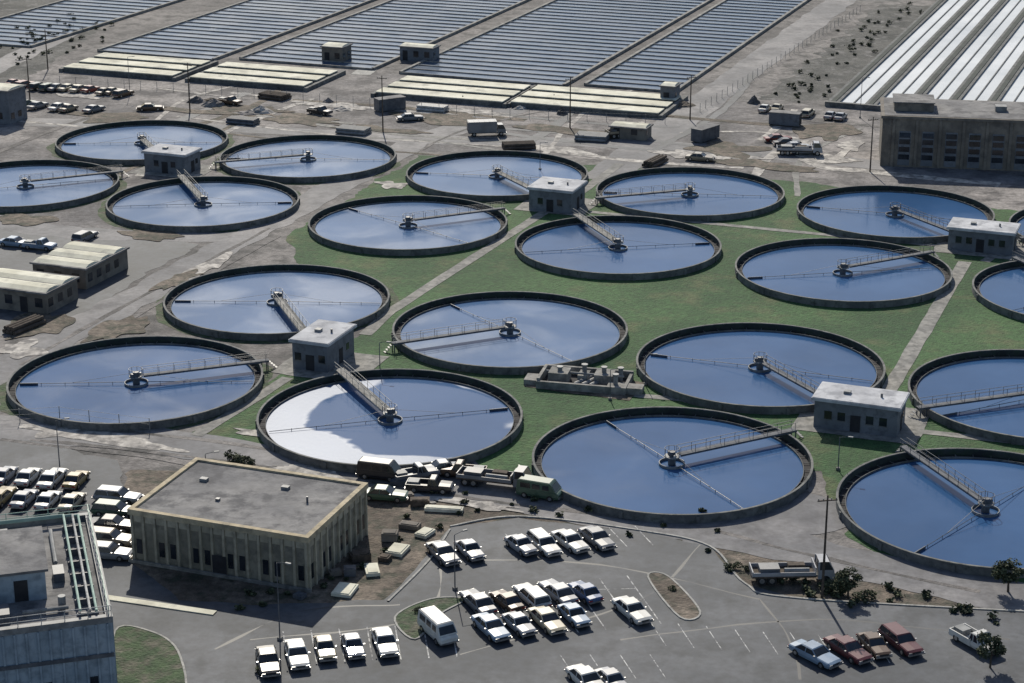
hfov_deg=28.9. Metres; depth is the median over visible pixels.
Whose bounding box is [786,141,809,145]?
parked car
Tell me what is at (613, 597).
parking line
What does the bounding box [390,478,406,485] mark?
crate stack
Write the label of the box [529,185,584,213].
walls
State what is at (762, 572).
flatbed truck
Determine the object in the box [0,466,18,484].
parked car
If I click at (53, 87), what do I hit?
parked car
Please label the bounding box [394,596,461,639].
kerbed island
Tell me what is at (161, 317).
grass verge
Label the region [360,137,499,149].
wheel track
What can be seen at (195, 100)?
rubble heap
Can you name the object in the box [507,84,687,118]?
covered channel
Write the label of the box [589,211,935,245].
footpath
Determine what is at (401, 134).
wheel track
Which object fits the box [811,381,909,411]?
roof
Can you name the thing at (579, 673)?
parked car
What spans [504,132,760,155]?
wheel track
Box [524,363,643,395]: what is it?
pump chamber
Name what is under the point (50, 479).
parked car
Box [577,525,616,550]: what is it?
parked car
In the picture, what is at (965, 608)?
shrub row
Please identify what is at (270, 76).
covered channel
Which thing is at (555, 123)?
wheel track
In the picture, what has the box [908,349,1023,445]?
clarifier tank
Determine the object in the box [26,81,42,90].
parked station wagon
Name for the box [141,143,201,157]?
roof
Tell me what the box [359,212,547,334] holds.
footpath
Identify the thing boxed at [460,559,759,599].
tar seal
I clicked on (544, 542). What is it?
parked station wagon
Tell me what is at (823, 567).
utility pole
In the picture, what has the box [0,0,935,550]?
ground
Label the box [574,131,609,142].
pipe stack
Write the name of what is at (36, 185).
clarifier tank
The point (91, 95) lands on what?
sand patch
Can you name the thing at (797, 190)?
wheel track
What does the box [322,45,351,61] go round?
walls
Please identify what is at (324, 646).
parked car
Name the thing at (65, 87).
parked car
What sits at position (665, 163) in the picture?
wheel track
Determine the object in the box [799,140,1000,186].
plant road
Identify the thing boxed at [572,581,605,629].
parking line
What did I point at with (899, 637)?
parked station wagon
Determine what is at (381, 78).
utility pole
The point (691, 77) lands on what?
utility pole
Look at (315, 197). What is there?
plant road
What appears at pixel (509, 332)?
clarifier tank
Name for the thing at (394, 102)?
site cabin
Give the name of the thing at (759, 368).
clarifier tank
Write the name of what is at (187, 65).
utility pole
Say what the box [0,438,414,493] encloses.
wheel track
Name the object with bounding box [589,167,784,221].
clarifier tank
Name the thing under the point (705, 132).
site cabin
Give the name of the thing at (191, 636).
parking lot
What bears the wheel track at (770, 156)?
on the plant road at (970, 174)
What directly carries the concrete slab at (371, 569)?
on the brown dirt ground at (395, 572)
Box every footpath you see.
[190,377,292,436]
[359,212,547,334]
[536,373,678,400]
[585,163,623,192]
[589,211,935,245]
[882,261,971,390]
[923,430,1010,443]
[980,239,1017,261]
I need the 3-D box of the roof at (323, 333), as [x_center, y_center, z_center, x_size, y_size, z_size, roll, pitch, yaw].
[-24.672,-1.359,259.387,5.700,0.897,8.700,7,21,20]
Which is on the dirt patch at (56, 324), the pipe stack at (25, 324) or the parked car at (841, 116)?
the pipe stack at (25, 324)
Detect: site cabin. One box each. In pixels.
[374,94,405,111]
[691,123,719,142]
[769,109,801,126]
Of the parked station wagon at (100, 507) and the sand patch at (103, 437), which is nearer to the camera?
the parked station wagon at (100, 507)
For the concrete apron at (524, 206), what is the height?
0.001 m
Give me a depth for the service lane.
436.70 m
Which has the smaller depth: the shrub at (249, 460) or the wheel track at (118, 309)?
the shrub at (249, 460)
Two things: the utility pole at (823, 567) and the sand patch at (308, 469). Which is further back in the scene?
the sand patch at (308, 469)
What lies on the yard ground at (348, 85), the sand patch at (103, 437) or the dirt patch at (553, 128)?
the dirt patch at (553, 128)
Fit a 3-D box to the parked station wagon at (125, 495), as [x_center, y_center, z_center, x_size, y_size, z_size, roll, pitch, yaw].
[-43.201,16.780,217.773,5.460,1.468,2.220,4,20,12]
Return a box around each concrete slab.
[331,582,358,597]
[364,563,379,576]
[385,542,409,556]
[414,526,435,538]
[424,504,463,512]
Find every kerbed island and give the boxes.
[114,625,186,682]
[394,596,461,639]
[647,571,700,620]
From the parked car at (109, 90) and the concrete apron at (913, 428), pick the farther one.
the parked car at (109, 90)
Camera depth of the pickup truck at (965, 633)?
186.69 m
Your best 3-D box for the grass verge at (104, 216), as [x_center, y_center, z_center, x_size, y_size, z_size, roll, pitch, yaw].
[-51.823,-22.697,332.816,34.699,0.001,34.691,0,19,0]
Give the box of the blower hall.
[879,93,1023,170]
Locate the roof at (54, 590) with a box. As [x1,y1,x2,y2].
[0,512,112,636]
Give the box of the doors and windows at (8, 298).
[4,287,71,311]
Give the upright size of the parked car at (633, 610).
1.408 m
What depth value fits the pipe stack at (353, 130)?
381.32 m
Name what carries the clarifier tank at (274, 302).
on the grass lawn at (650, 309)
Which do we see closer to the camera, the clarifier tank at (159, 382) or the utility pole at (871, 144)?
the clarifier tank at (159, 382)
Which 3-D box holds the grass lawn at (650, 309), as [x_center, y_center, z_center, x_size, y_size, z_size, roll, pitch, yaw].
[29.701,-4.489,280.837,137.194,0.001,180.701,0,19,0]
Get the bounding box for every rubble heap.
[186,96,206,103]
[201,98,224,106]
[238,110,262,115]
[251,105,273,113]
[323,97,333,102]
[330,106,352,111]
[513,105,526,109]
[557,107,566,114]
[672,100,696,107]
[747,95,760,103]
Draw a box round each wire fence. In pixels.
[0,406,149,430]
[59,76,664,122]
[700,5,860,108]
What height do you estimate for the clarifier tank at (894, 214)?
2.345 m
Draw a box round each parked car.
[0,235,24,247]
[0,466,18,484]
[0,486,17,508]
[6,79,18,82]
[8,489,38,508]
[13,467,42,486]
[27,101,49,109]
[33,490,62,510]
[35,467,68,489]
[46,83,61,91]
[47,102,68,111]
[56,83,75,91]
[56,492,86,511]
[58,104,78,112]
[61,470,90,489]
[68,84,85,92]
[80,85,100,92]
[81,104,105,113]
[92,513,130,532]
[94,87,106,95]
[104,87,119,94]
[136,103,163,110]
[255,645,280,677]
[284,638,310,670]
[313,634,336,661]
[340,632,365,659]
[367,484,408,502]
[371,626,399,657]
[396,112,423,121]
[424,458,455,468]
[424,540,461,566]
[455,538,485,561]
[458,588,498,613]
[470,612,512,642]
[488,589,525,612]
[500,611,537,636]
[503,533,538,556]
[526,605,567,635]
[537,579,579,604]
[549,528,590,553]
[556,602,591,627]
[564,663,603,682]
[567,580,603,604]
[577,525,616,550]
[595,666,626,682]
[610,595,653,624]
[684,152,715,161]
[758,104,771,112]
[763,133,792,142]
[770,103,783,109]
[772,137,801,144]
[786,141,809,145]
[787,639,843,669]
[791,146,814,154]
[822,633,874,664]
[823,111,835,119]
[833,112,847,120]
[856,631,892,658]
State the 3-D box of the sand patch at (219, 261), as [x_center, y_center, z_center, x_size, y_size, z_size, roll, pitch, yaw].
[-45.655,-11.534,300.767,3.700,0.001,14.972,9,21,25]
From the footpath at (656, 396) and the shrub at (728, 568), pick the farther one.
the footpath at (656, 396)
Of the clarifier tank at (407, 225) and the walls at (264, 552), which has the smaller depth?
the walls at (264, 552)
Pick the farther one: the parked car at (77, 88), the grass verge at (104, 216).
the parked car at (77, 88)
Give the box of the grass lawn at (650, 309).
[192,155,1023,582]
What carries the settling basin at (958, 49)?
on the ground at (282, 250)
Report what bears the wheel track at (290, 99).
on the plant road at (315, 197)
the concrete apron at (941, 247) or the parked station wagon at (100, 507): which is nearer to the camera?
the parked station wagon at (100, 507)
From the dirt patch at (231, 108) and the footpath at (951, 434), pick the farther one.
the dirt patch at (231, 108)
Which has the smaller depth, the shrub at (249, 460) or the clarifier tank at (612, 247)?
the shrub at (249, 460)
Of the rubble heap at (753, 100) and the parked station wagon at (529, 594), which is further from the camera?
the rubble heap at (753, 100)
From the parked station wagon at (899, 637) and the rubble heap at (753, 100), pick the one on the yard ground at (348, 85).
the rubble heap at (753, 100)
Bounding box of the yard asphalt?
[0,228,198,335]
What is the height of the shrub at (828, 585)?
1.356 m
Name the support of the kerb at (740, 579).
on the parking lot at (679, 658)
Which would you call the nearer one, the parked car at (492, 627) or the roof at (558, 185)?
the parked car at (492, 627)
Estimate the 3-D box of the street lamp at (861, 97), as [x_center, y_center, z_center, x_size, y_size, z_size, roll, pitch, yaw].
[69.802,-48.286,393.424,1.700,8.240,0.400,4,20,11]
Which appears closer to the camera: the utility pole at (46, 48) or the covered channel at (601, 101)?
the covered channel at (601, 101)
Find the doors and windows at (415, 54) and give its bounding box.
[403,50,435,59]
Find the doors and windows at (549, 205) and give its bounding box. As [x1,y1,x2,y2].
[538,193,582,211]
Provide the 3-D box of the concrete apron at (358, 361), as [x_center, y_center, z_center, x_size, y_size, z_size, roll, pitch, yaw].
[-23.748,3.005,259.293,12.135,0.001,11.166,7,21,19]
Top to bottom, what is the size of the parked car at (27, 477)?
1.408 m
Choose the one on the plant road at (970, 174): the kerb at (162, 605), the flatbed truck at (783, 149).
the flatbed truck at (783, 149)
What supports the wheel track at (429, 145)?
on the plant road at (315, 197)
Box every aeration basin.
[0,0,183,47]
[97,0,375,60]
[239,0,529,69]
[399,0,712,86]
[584,0,809,91]
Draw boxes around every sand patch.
[0,338,48,358]
[18,424,93,438]
[54,431,153,449]
[56,91,111,98]
[112,439,188,451]
[183,251,232,279]
[234,428,258,436]
[271,464,344,478]
[291,100,366,109]
[374,181,407,188]
[414,494,440,502]
[436,496,523,512]
[452,108,508,114]
[531,144,596,155]
[648,149,730,159]
[714,154,767,158]
[795,154,860,163]
[832,139,864,158]
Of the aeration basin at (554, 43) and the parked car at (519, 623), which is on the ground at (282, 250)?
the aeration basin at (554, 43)
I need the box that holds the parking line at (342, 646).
[339,628,344,662]
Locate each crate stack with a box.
[327,568,341,576]
[344,565,355,576]
[348,549,370,563]
[378,553,391,561]
[381,529,398,541]
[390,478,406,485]
[398,520,420,530]
[399,491,413,502]
[410,496,429,506]
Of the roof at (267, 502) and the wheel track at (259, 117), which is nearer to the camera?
the roof at (267, 502)
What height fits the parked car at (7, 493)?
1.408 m
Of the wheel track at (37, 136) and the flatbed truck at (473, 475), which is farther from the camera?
the wheel track at (37, 136)
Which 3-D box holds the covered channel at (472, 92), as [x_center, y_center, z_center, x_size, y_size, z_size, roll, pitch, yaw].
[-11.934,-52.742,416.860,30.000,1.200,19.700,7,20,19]
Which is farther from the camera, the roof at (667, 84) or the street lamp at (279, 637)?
the roof at (667, 84)
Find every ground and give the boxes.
[0,0,100,80]
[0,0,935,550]
[0,63,1023,243]
[124,469,979,607]
[759,4,929,100]
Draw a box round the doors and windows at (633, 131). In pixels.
[614,127,647,138]
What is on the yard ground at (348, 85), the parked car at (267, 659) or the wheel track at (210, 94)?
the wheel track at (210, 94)
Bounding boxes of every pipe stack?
[2,314,46,334]
[226,115,259,125]
[257,90,291,100]
[335,124,371,135]
[416,103,448,112]
[502,140,535,149]
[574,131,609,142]
[642,154,668,167]
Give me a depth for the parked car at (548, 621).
189.35 m
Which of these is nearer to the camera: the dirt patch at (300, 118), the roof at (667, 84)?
the dirt patch at (300, 118)
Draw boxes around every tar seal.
[215,604,399,649]
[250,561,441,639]
[460,544,699,654]
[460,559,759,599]
[620,619,1009,639]
[760,599,801,679]
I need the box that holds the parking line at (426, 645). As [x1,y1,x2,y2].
[424,634,429,657]
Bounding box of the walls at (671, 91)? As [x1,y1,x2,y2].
[660,85,679,97]
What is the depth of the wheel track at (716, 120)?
392.62 m
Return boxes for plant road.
[0,31,84,72]
[0,107,531,384]
[0,118,1023,185]
[0,215,234,241]
[0,415,846,539]
[588,0,855,179]
[682,521,1023,609]
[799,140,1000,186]
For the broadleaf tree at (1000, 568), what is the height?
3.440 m
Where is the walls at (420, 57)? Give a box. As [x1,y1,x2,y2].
[400,47,438,60]
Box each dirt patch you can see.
[0,213,58,225]
[4,312,75,339]
[58,111,148,122]
[80,315,149,342]
[117,229,183,240]
[149,269,203,290]
[161,106,238,114]
[212,104,295,115]
[263,113,339,125]
[331,124,430,133]
[388,112,500,125]
[512,124,603,134]
[683,141,771,158]
[709,159,818,171]
[792,123,861,140]
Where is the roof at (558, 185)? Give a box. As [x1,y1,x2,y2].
[526,176,587,193]
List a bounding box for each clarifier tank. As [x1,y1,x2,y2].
[0,159,129,212]
[6,336,277,431]
[55,120,228,164]
[105,170,299,232]
[162,264,390,340]
[209,135,396,182]
[255,360,522,472]
[307,195,510,255]
[383,291,627,374]
[405,150,587,201]
[514,208,721,280]
[531,406,813,523]
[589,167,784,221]
[636,322,885,414]
[735,238,952,308]
[796,185,994,243]
[836,438,1023,577]
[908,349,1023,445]
[972,250,1023,320]
[1009,209,1023,245]
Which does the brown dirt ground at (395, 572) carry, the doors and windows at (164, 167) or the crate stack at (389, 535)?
the crate stack at (389, 535)
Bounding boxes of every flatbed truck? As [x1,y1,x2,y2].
[456,465,532,486]
[605,122,643,138]
[749,553,834,585]
[776,141,822,155]
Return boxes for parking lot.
[0,440,251,682]
[209,518,1023,682]
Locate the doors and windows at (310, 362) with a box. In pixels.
[294,342,348,370]
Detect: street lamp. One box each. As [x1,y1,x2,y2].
[56,417,68,467]
[276,562,290,640]
[379,341,390,368]
[452,529,467,590]
[608,368,622,399]
[643,353,657,384]
[836,436,852,470]
[859,77,869,117]
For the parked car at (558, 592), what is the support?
on the parking lot at (679, 658)
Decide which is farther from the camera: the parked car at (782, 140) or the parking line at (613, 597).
the parked car at (782, 140)
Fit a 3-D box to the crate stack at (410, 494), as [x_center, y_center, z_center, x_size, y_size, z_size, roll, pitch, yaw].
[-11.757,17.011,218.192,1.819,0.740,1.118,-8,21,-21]
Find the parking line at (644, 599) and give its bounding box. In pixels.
[627,575,660,623]
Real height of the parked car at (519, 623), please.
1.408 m
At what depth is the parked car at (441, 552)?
203.36 m
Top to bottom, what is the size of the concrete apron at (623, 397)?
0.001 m
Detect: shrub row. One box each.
[0,13,114,64]
[234,491,719,610]
[744,565,999,624]
[773,2,923,102]
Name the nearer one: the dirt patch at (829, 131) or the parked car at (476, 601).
the parked car at (476, 601)
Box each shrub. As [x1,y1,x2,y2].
[224,449,244,463]
[237,456,255,465]
[412,606,424,611]
[668,585,676,591]
[723,561,743,572]
[824,578,851,596]
[852,589,877,603]
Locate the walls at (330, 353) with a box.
[292,329,353,372]
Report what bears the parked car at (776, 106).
on the yard ground at (348, 85)
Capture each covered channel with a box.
[59,52,218,80]
[185,61,345,91]
[371,75,535,107]
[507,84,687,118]
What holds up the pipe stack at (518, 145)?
on the wheel track at (555, 123)
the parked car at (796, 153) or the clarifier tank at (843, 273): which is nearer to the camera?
the clarifier tank at (843, 273)
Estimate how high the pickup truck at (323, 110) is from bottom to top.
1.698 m
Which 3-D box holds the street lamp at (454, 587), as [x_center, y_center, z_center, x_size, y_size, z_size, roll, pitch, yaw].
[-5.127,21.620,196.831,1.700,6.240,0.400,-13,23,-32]
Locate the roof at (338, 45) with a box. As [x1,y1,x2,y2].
[320,42,352,48]
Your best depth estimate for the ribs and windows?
174.51 m
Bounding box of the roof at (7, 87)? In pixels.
[0,82,26,92]
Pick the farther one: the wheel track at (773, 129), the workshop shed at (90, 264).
the wheel track at (773, 129)
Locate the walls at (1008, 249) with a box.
[947,230,1017,255]
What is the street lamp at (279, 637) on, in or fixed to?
on the parking lot at (679, 658)
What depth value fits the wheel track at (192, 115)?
397.65 m
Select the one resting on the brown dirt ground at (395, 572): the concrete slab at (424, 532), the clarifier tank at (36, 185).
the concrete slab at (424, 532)
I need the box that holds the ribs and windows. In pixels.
[0,622,117,682]
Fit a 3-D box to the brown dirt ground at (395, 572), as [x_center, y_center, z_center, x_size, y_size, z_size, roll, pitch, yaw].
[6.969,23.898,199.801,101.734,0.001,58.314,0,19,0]
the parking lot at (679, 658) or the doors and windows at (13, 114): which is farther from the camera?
the doors and windows at (13, 114)
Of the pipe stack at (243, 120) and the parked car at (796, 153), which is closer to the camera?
the parked car at (796, 153)
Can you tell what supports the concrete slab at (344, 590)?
on the brown dirt ground at (395, 572)
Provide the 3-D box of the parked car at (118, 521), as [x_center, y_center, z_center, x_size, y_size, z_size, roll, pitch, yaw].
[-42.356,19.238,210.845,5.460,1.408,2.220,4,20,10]
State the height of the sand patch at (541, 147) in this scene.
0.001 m
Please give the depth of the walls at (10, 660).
174.50 m
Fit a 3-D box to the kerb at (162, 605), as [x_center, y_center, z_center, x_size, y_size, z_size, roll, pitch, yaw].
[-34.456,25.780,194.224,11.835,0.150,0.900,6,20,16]
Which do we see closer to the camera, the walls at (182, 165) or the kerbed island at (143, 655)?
the kerbed island at (143, 655)
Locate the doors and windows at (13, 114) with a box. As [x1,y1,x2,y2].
[0,110,21,118]
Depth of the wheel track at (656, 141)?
382.95 m
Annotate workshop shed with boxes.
[0,267,79,313]
[29,241,129,289]
[608,121,653,140]
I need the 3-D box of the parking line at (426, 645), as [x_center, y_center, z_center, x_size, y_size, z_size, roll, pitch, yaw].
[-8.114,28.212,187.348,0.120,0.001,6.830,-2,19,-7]
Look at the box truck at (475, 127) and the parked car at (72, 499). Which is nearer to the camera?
the parked car at (72, 499)
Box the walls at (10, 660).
[0,623,115,682]
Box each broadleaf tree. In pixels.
[832,566,862,597]
[976,630,1006,667]
[990,558,1023,591]
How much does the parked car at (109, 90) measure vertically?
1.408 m
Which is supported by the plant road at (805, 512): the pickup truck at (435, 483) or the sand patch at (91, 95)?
the pickup truck at (435, 483)
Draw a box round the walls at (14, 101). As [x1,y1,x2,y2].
[0,87,27,124]
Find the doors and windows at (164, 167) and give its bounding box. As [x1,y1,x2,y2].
[154,158,197,173]
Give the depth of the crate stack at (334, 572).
200.33 m
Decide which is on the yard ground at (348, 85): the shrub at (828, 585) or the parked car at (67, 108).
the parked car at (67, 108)
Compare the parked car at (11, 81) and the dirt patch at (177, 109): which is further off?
the parked car at (11, 81)
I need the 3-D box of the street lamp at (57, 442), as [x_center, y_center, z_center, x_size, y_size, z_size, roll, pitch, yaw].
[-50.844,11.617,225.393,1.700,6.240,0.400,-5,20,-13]
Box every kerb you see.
[108,595,215,615]
[387,529,450,600]
[450,515,1023,611]
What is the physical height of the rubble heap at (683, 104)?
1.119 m
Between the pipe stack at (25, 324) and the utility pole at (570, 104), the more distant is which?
the utility pole at (570, 104)
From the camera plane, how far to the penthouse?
178.61 m
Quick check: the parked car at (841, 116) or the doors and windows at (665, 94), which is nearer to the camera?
the parked car at (841, 116)
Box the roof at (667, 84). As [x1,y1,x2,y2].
[659,81,681,87]
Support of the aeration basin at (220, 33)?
on the ground at (282, 250)
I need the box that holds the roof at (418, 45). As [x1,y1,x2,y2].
[398,42,440,49]
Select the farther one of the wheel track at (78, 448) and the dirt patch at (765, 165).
the dirt patch at (765, 165)
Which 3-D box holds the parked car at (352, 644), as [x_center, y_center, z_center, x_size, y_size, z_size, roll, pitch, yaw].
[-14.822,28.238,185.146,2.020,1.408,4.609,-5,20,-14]
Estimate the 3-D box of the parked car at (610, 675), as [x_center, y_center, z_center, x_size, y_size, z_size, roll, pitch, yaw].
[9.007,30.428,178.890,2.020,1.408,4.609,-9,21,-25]
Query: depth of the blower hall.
355.56 m
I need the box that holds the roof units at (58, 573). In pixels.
[0,528,68,625]
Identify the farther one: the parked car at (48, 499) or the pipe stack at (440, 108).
the pipe stack at (440, 108)
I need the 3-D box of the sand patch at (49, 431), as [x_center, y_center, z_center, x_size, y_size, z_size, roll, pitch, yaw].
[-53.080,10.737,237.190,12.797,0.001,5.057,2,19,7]
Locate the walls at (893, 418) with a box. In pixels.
[813,401,905,437]
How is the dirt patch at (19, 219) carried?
on the plant road at (46, 229)
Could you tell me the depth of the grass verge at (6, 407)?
246.08 m
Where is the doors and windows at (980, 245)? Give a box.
[955,235,1016,252]
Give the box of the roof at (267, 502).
[127,457,367,542]
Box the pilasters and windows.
[128,490,367,592]
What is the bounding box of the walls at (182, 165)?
[144,151,200,174]
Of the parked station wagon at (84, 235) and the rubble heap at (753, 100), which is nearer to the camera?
the parked station wagon at (84, 235)
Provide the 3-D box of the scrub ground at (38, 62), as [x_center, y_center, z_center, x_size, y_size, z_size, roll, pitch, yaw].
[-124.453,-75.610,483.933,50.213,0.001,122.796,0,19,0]
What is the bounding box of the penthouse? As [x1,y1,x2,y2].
[0,526,47,603]
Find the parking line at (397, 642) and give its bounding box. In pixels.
[395,625,400,659]
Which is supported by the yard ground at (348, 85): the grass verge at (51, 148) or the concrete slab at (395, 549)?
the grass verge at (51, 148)
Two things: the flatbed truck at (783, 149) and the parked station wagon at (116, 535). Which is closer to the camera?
the parked station wagon at (116, 535)
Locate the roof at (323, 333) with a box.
[288,319,356,346]
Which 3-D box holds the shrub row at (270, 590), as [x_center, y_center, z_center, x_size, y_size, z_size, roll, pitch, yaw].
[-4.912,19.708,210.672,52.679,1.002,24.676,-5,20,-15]
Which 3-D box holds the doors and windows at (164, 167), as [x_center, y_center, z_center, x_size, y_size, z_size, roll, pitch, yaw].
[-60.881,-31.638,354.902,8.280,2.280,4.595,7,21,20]
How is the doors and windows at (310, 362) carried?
attached to the walls at (330, 353)
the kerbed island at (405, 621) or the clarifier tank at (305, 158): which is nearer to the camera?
the kerbed island at (405, 621)
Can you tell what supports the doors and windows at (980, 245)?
attached to the walls at (1008, 249)
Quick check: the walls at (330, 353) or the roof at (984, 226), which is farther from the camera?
the roof at (984, 226)
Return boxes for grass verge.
[0,176,126,214]
[0,363,272,429]
[46,134,234,166]
[98,191,300,232]
[156,286,398,343]
[212,157,400,184]
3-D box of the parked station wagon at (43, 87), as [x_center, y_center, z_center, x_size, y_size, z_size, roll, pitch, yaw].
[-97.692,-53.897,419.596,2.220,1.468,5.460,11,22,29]
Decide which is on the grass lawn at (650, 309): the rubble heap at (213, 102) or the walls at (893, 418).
the walls at (893, 418)
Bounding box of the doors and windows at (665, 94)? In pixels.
[663,92,676,97]
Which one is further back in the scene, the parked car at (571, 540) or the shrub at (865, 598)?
the parked car at (571, 540)
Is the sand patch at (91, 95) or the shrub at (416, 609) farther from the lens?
the sand patch at (91, 95)
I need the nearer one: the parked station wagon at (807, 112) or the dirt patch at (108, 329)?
the dirt patch at (108, 329)
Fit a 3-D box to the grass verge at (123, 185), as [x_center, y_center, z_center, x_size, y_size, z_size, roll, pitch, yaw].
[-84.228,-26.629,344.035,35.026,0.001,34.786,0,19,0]
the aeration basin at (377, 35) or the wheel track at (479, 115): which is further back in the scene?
the aeration basin at (377, 35)
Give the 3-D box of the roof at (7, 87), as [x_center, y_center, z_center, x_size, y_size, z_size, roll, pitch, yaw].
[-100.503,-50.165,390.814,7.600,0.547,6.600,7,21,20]
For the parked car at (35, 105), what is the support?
on the yard ground at (348, 85)
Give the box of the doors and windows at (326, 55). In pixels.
[324,51,349,59]
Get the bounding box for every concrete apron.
[129,164,218,177]
[272,352,389,378]
[514,198,599,214]
[525,373,642,400]
[792,407,928,444]
[934,242,1023,259]
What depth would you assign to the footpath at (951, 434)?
236.00 m
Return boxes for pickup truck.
[22,237,57,250]
[217,95,242,105]
[306,105,333,115]
[395,462,440,480]
[404,474,454,494]
[439,459,486,477]
[948,623,997,654]
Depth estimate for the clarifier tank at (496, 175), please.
352.24 m
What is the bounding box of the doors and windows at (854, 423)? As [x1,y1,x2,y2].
[823,409,904,432]
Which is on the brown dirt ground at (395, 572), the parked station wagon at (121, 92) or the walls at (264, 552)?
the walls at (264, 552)
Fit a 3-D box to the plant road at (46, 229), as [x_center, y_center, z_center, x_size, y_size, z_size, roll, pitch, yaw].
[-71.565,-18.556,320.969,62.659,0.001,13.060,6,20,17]
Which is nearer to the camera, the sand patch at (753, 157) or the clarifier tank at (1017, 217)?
the clarifier tank at (1017, 217)
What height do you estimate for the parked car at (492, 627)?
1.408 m
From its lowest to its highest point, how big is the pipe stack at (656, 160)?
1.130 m
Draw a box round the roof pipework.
[0,504,111,625]
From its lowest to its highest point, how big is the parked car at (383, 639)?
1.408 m
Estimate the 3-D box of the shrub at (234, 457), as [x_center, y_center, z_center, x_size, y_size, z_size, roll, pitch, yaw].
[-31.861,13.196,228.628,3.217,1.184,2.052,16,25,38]
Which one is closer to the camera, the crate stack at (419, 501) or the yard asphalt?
the crate stack at (419, 501)
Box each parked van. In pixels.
[356,456,400,481]
[417,605,458,645]
[515,474,562,501]
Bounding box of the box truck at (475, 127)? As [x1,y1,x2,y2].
[467,119,506,136]
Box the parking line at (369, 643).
[366,627,373,660]
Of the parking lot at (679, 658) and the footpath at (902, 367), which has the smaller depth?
the parking lot at (679, 658)
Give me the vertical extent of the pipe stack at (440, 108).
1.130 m
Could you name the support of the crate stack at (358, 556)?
on the brown dirt ground at (395, 572)
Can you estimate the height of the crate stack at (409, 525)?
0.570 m
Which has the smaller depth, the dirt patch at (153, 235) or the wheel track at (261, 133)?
the dirt patch at (153, 235)
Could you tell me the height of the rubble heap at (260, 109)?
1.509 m
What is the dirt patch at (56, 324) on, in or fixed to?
on the yard asphalt
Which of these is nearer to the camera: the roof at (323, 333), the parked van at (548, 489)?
the parked van at (548, 489)
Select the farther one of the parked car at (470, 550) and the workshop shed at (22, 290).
the workshop shed at (22, 290)
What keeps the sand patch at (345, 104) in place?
on the wheel track at (479, 115)
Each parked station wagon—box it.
[13,80,33,86]
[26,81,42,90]
[37,82,52,91]
[70,230,98,241]
[90,498,130,518]
[91,484,143,504]
[94,526,131,546]
[97,540,132,561]
[111,88,134,97]
[512,582,552,607]
[526,527,563,556]
[801,108,814,117]
[877,621,924,656]
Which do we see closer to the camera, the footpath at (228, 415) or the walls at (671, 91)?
the footpath at (228, 415)
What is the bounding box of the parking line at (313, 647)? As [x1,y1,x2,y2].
[310,630,317,663]
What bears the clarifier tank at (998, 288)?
on the grass lawn at (650, 309)
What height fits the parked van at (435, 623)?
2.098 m
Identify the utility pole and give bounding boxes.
[22,57,31,99]
[41,29,48,69]
[183,63,191,111]
[377,76,386,131]
[565,77,572,127]
[687,75,695,119]
[817,495,837,597]
[868,117,877,171]
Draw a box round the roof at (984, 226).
[946,217,1020,235]
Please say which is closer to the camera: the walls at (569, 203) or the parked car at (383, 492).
the parked car at (383, 492)
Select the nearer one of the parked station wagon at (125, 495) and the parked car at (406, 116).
the parked station wagon at (125, 495)
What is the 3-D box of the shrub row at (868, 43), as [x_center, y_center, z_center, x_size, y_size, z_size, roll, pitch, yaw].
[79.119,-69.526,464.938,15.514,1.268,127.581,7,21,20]
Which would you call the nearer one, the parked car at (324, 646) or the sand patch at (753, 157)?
the parked car at (324, 646)
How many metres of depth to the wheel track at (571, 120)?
392.62 m
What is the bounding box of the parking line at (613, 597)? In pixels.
[600,579,633,626]
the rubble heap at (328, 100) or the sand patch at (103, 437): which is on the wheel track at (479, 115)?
the rubble heap at (328, 100)
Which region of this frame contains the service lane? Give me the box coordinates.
[352,68,378,74]
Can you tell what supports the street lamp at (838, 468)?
on the grass lawn at (650, 309)
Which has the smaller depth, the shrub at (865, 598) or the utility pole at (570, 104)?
the shrub at (865, 598)
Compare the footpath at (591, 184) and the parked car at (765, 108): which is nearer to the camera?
the footpath at (591, 184)
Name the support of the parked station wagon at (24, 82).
on the yard ground at (348, 85)
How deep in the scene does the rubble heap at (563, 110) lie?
397.34 m
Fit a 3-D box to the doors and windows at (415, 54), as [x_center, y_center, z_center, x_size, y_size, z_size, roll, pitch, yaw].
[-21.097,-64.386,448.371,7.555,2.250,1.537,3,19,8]
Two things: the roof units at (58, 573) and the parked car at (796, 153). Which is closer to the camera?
the roof units at (58, 573)
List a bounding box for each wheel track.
[0,117,89,152]
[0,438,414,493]
[19,121,85,126]
[19,228,269,364]
[88,236,280,341]
[111,431,271,450]
[118,106,272,173]
[134,98,313,175]
[155,85,235,119]
[159,88,261,98]
[176,92,250,120]
[176,116,501,146]
[200,89,283,123]
[228,133,440,154]
[230,132,289,135]
[231,92,514,117]
[233,112,354,123]
[291,99,526,120]
[315,123,506,141]
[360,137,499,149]
[419,112,537,149]
[447,125,698,145]
[449,108,679,127]
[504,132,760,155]
[512,111,574,150]
[543,89,632,153]
[551,151,743,168]
[653,73,756,149]
[666,115,793,126]
[680,131,812,143]
[752,138,798,175]
[755,109,796,140]
[792,128,862,195]
[803,119,879,126]
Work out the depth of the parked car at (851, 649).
183.94 m
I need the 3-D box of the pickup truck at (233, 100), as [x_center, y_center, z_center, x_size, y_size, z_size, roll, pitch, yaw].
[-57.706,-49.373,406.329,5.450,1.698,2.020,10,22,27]
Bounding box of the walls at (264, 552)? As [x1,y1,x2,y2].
[133,498,364,587]
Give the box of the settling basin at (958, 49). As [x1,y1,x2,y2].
[825,0,1023,110]
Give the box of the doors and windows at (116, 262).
[37,259,118,281]
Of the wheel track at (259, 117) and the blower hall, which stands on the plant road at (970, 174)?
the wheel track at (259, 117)

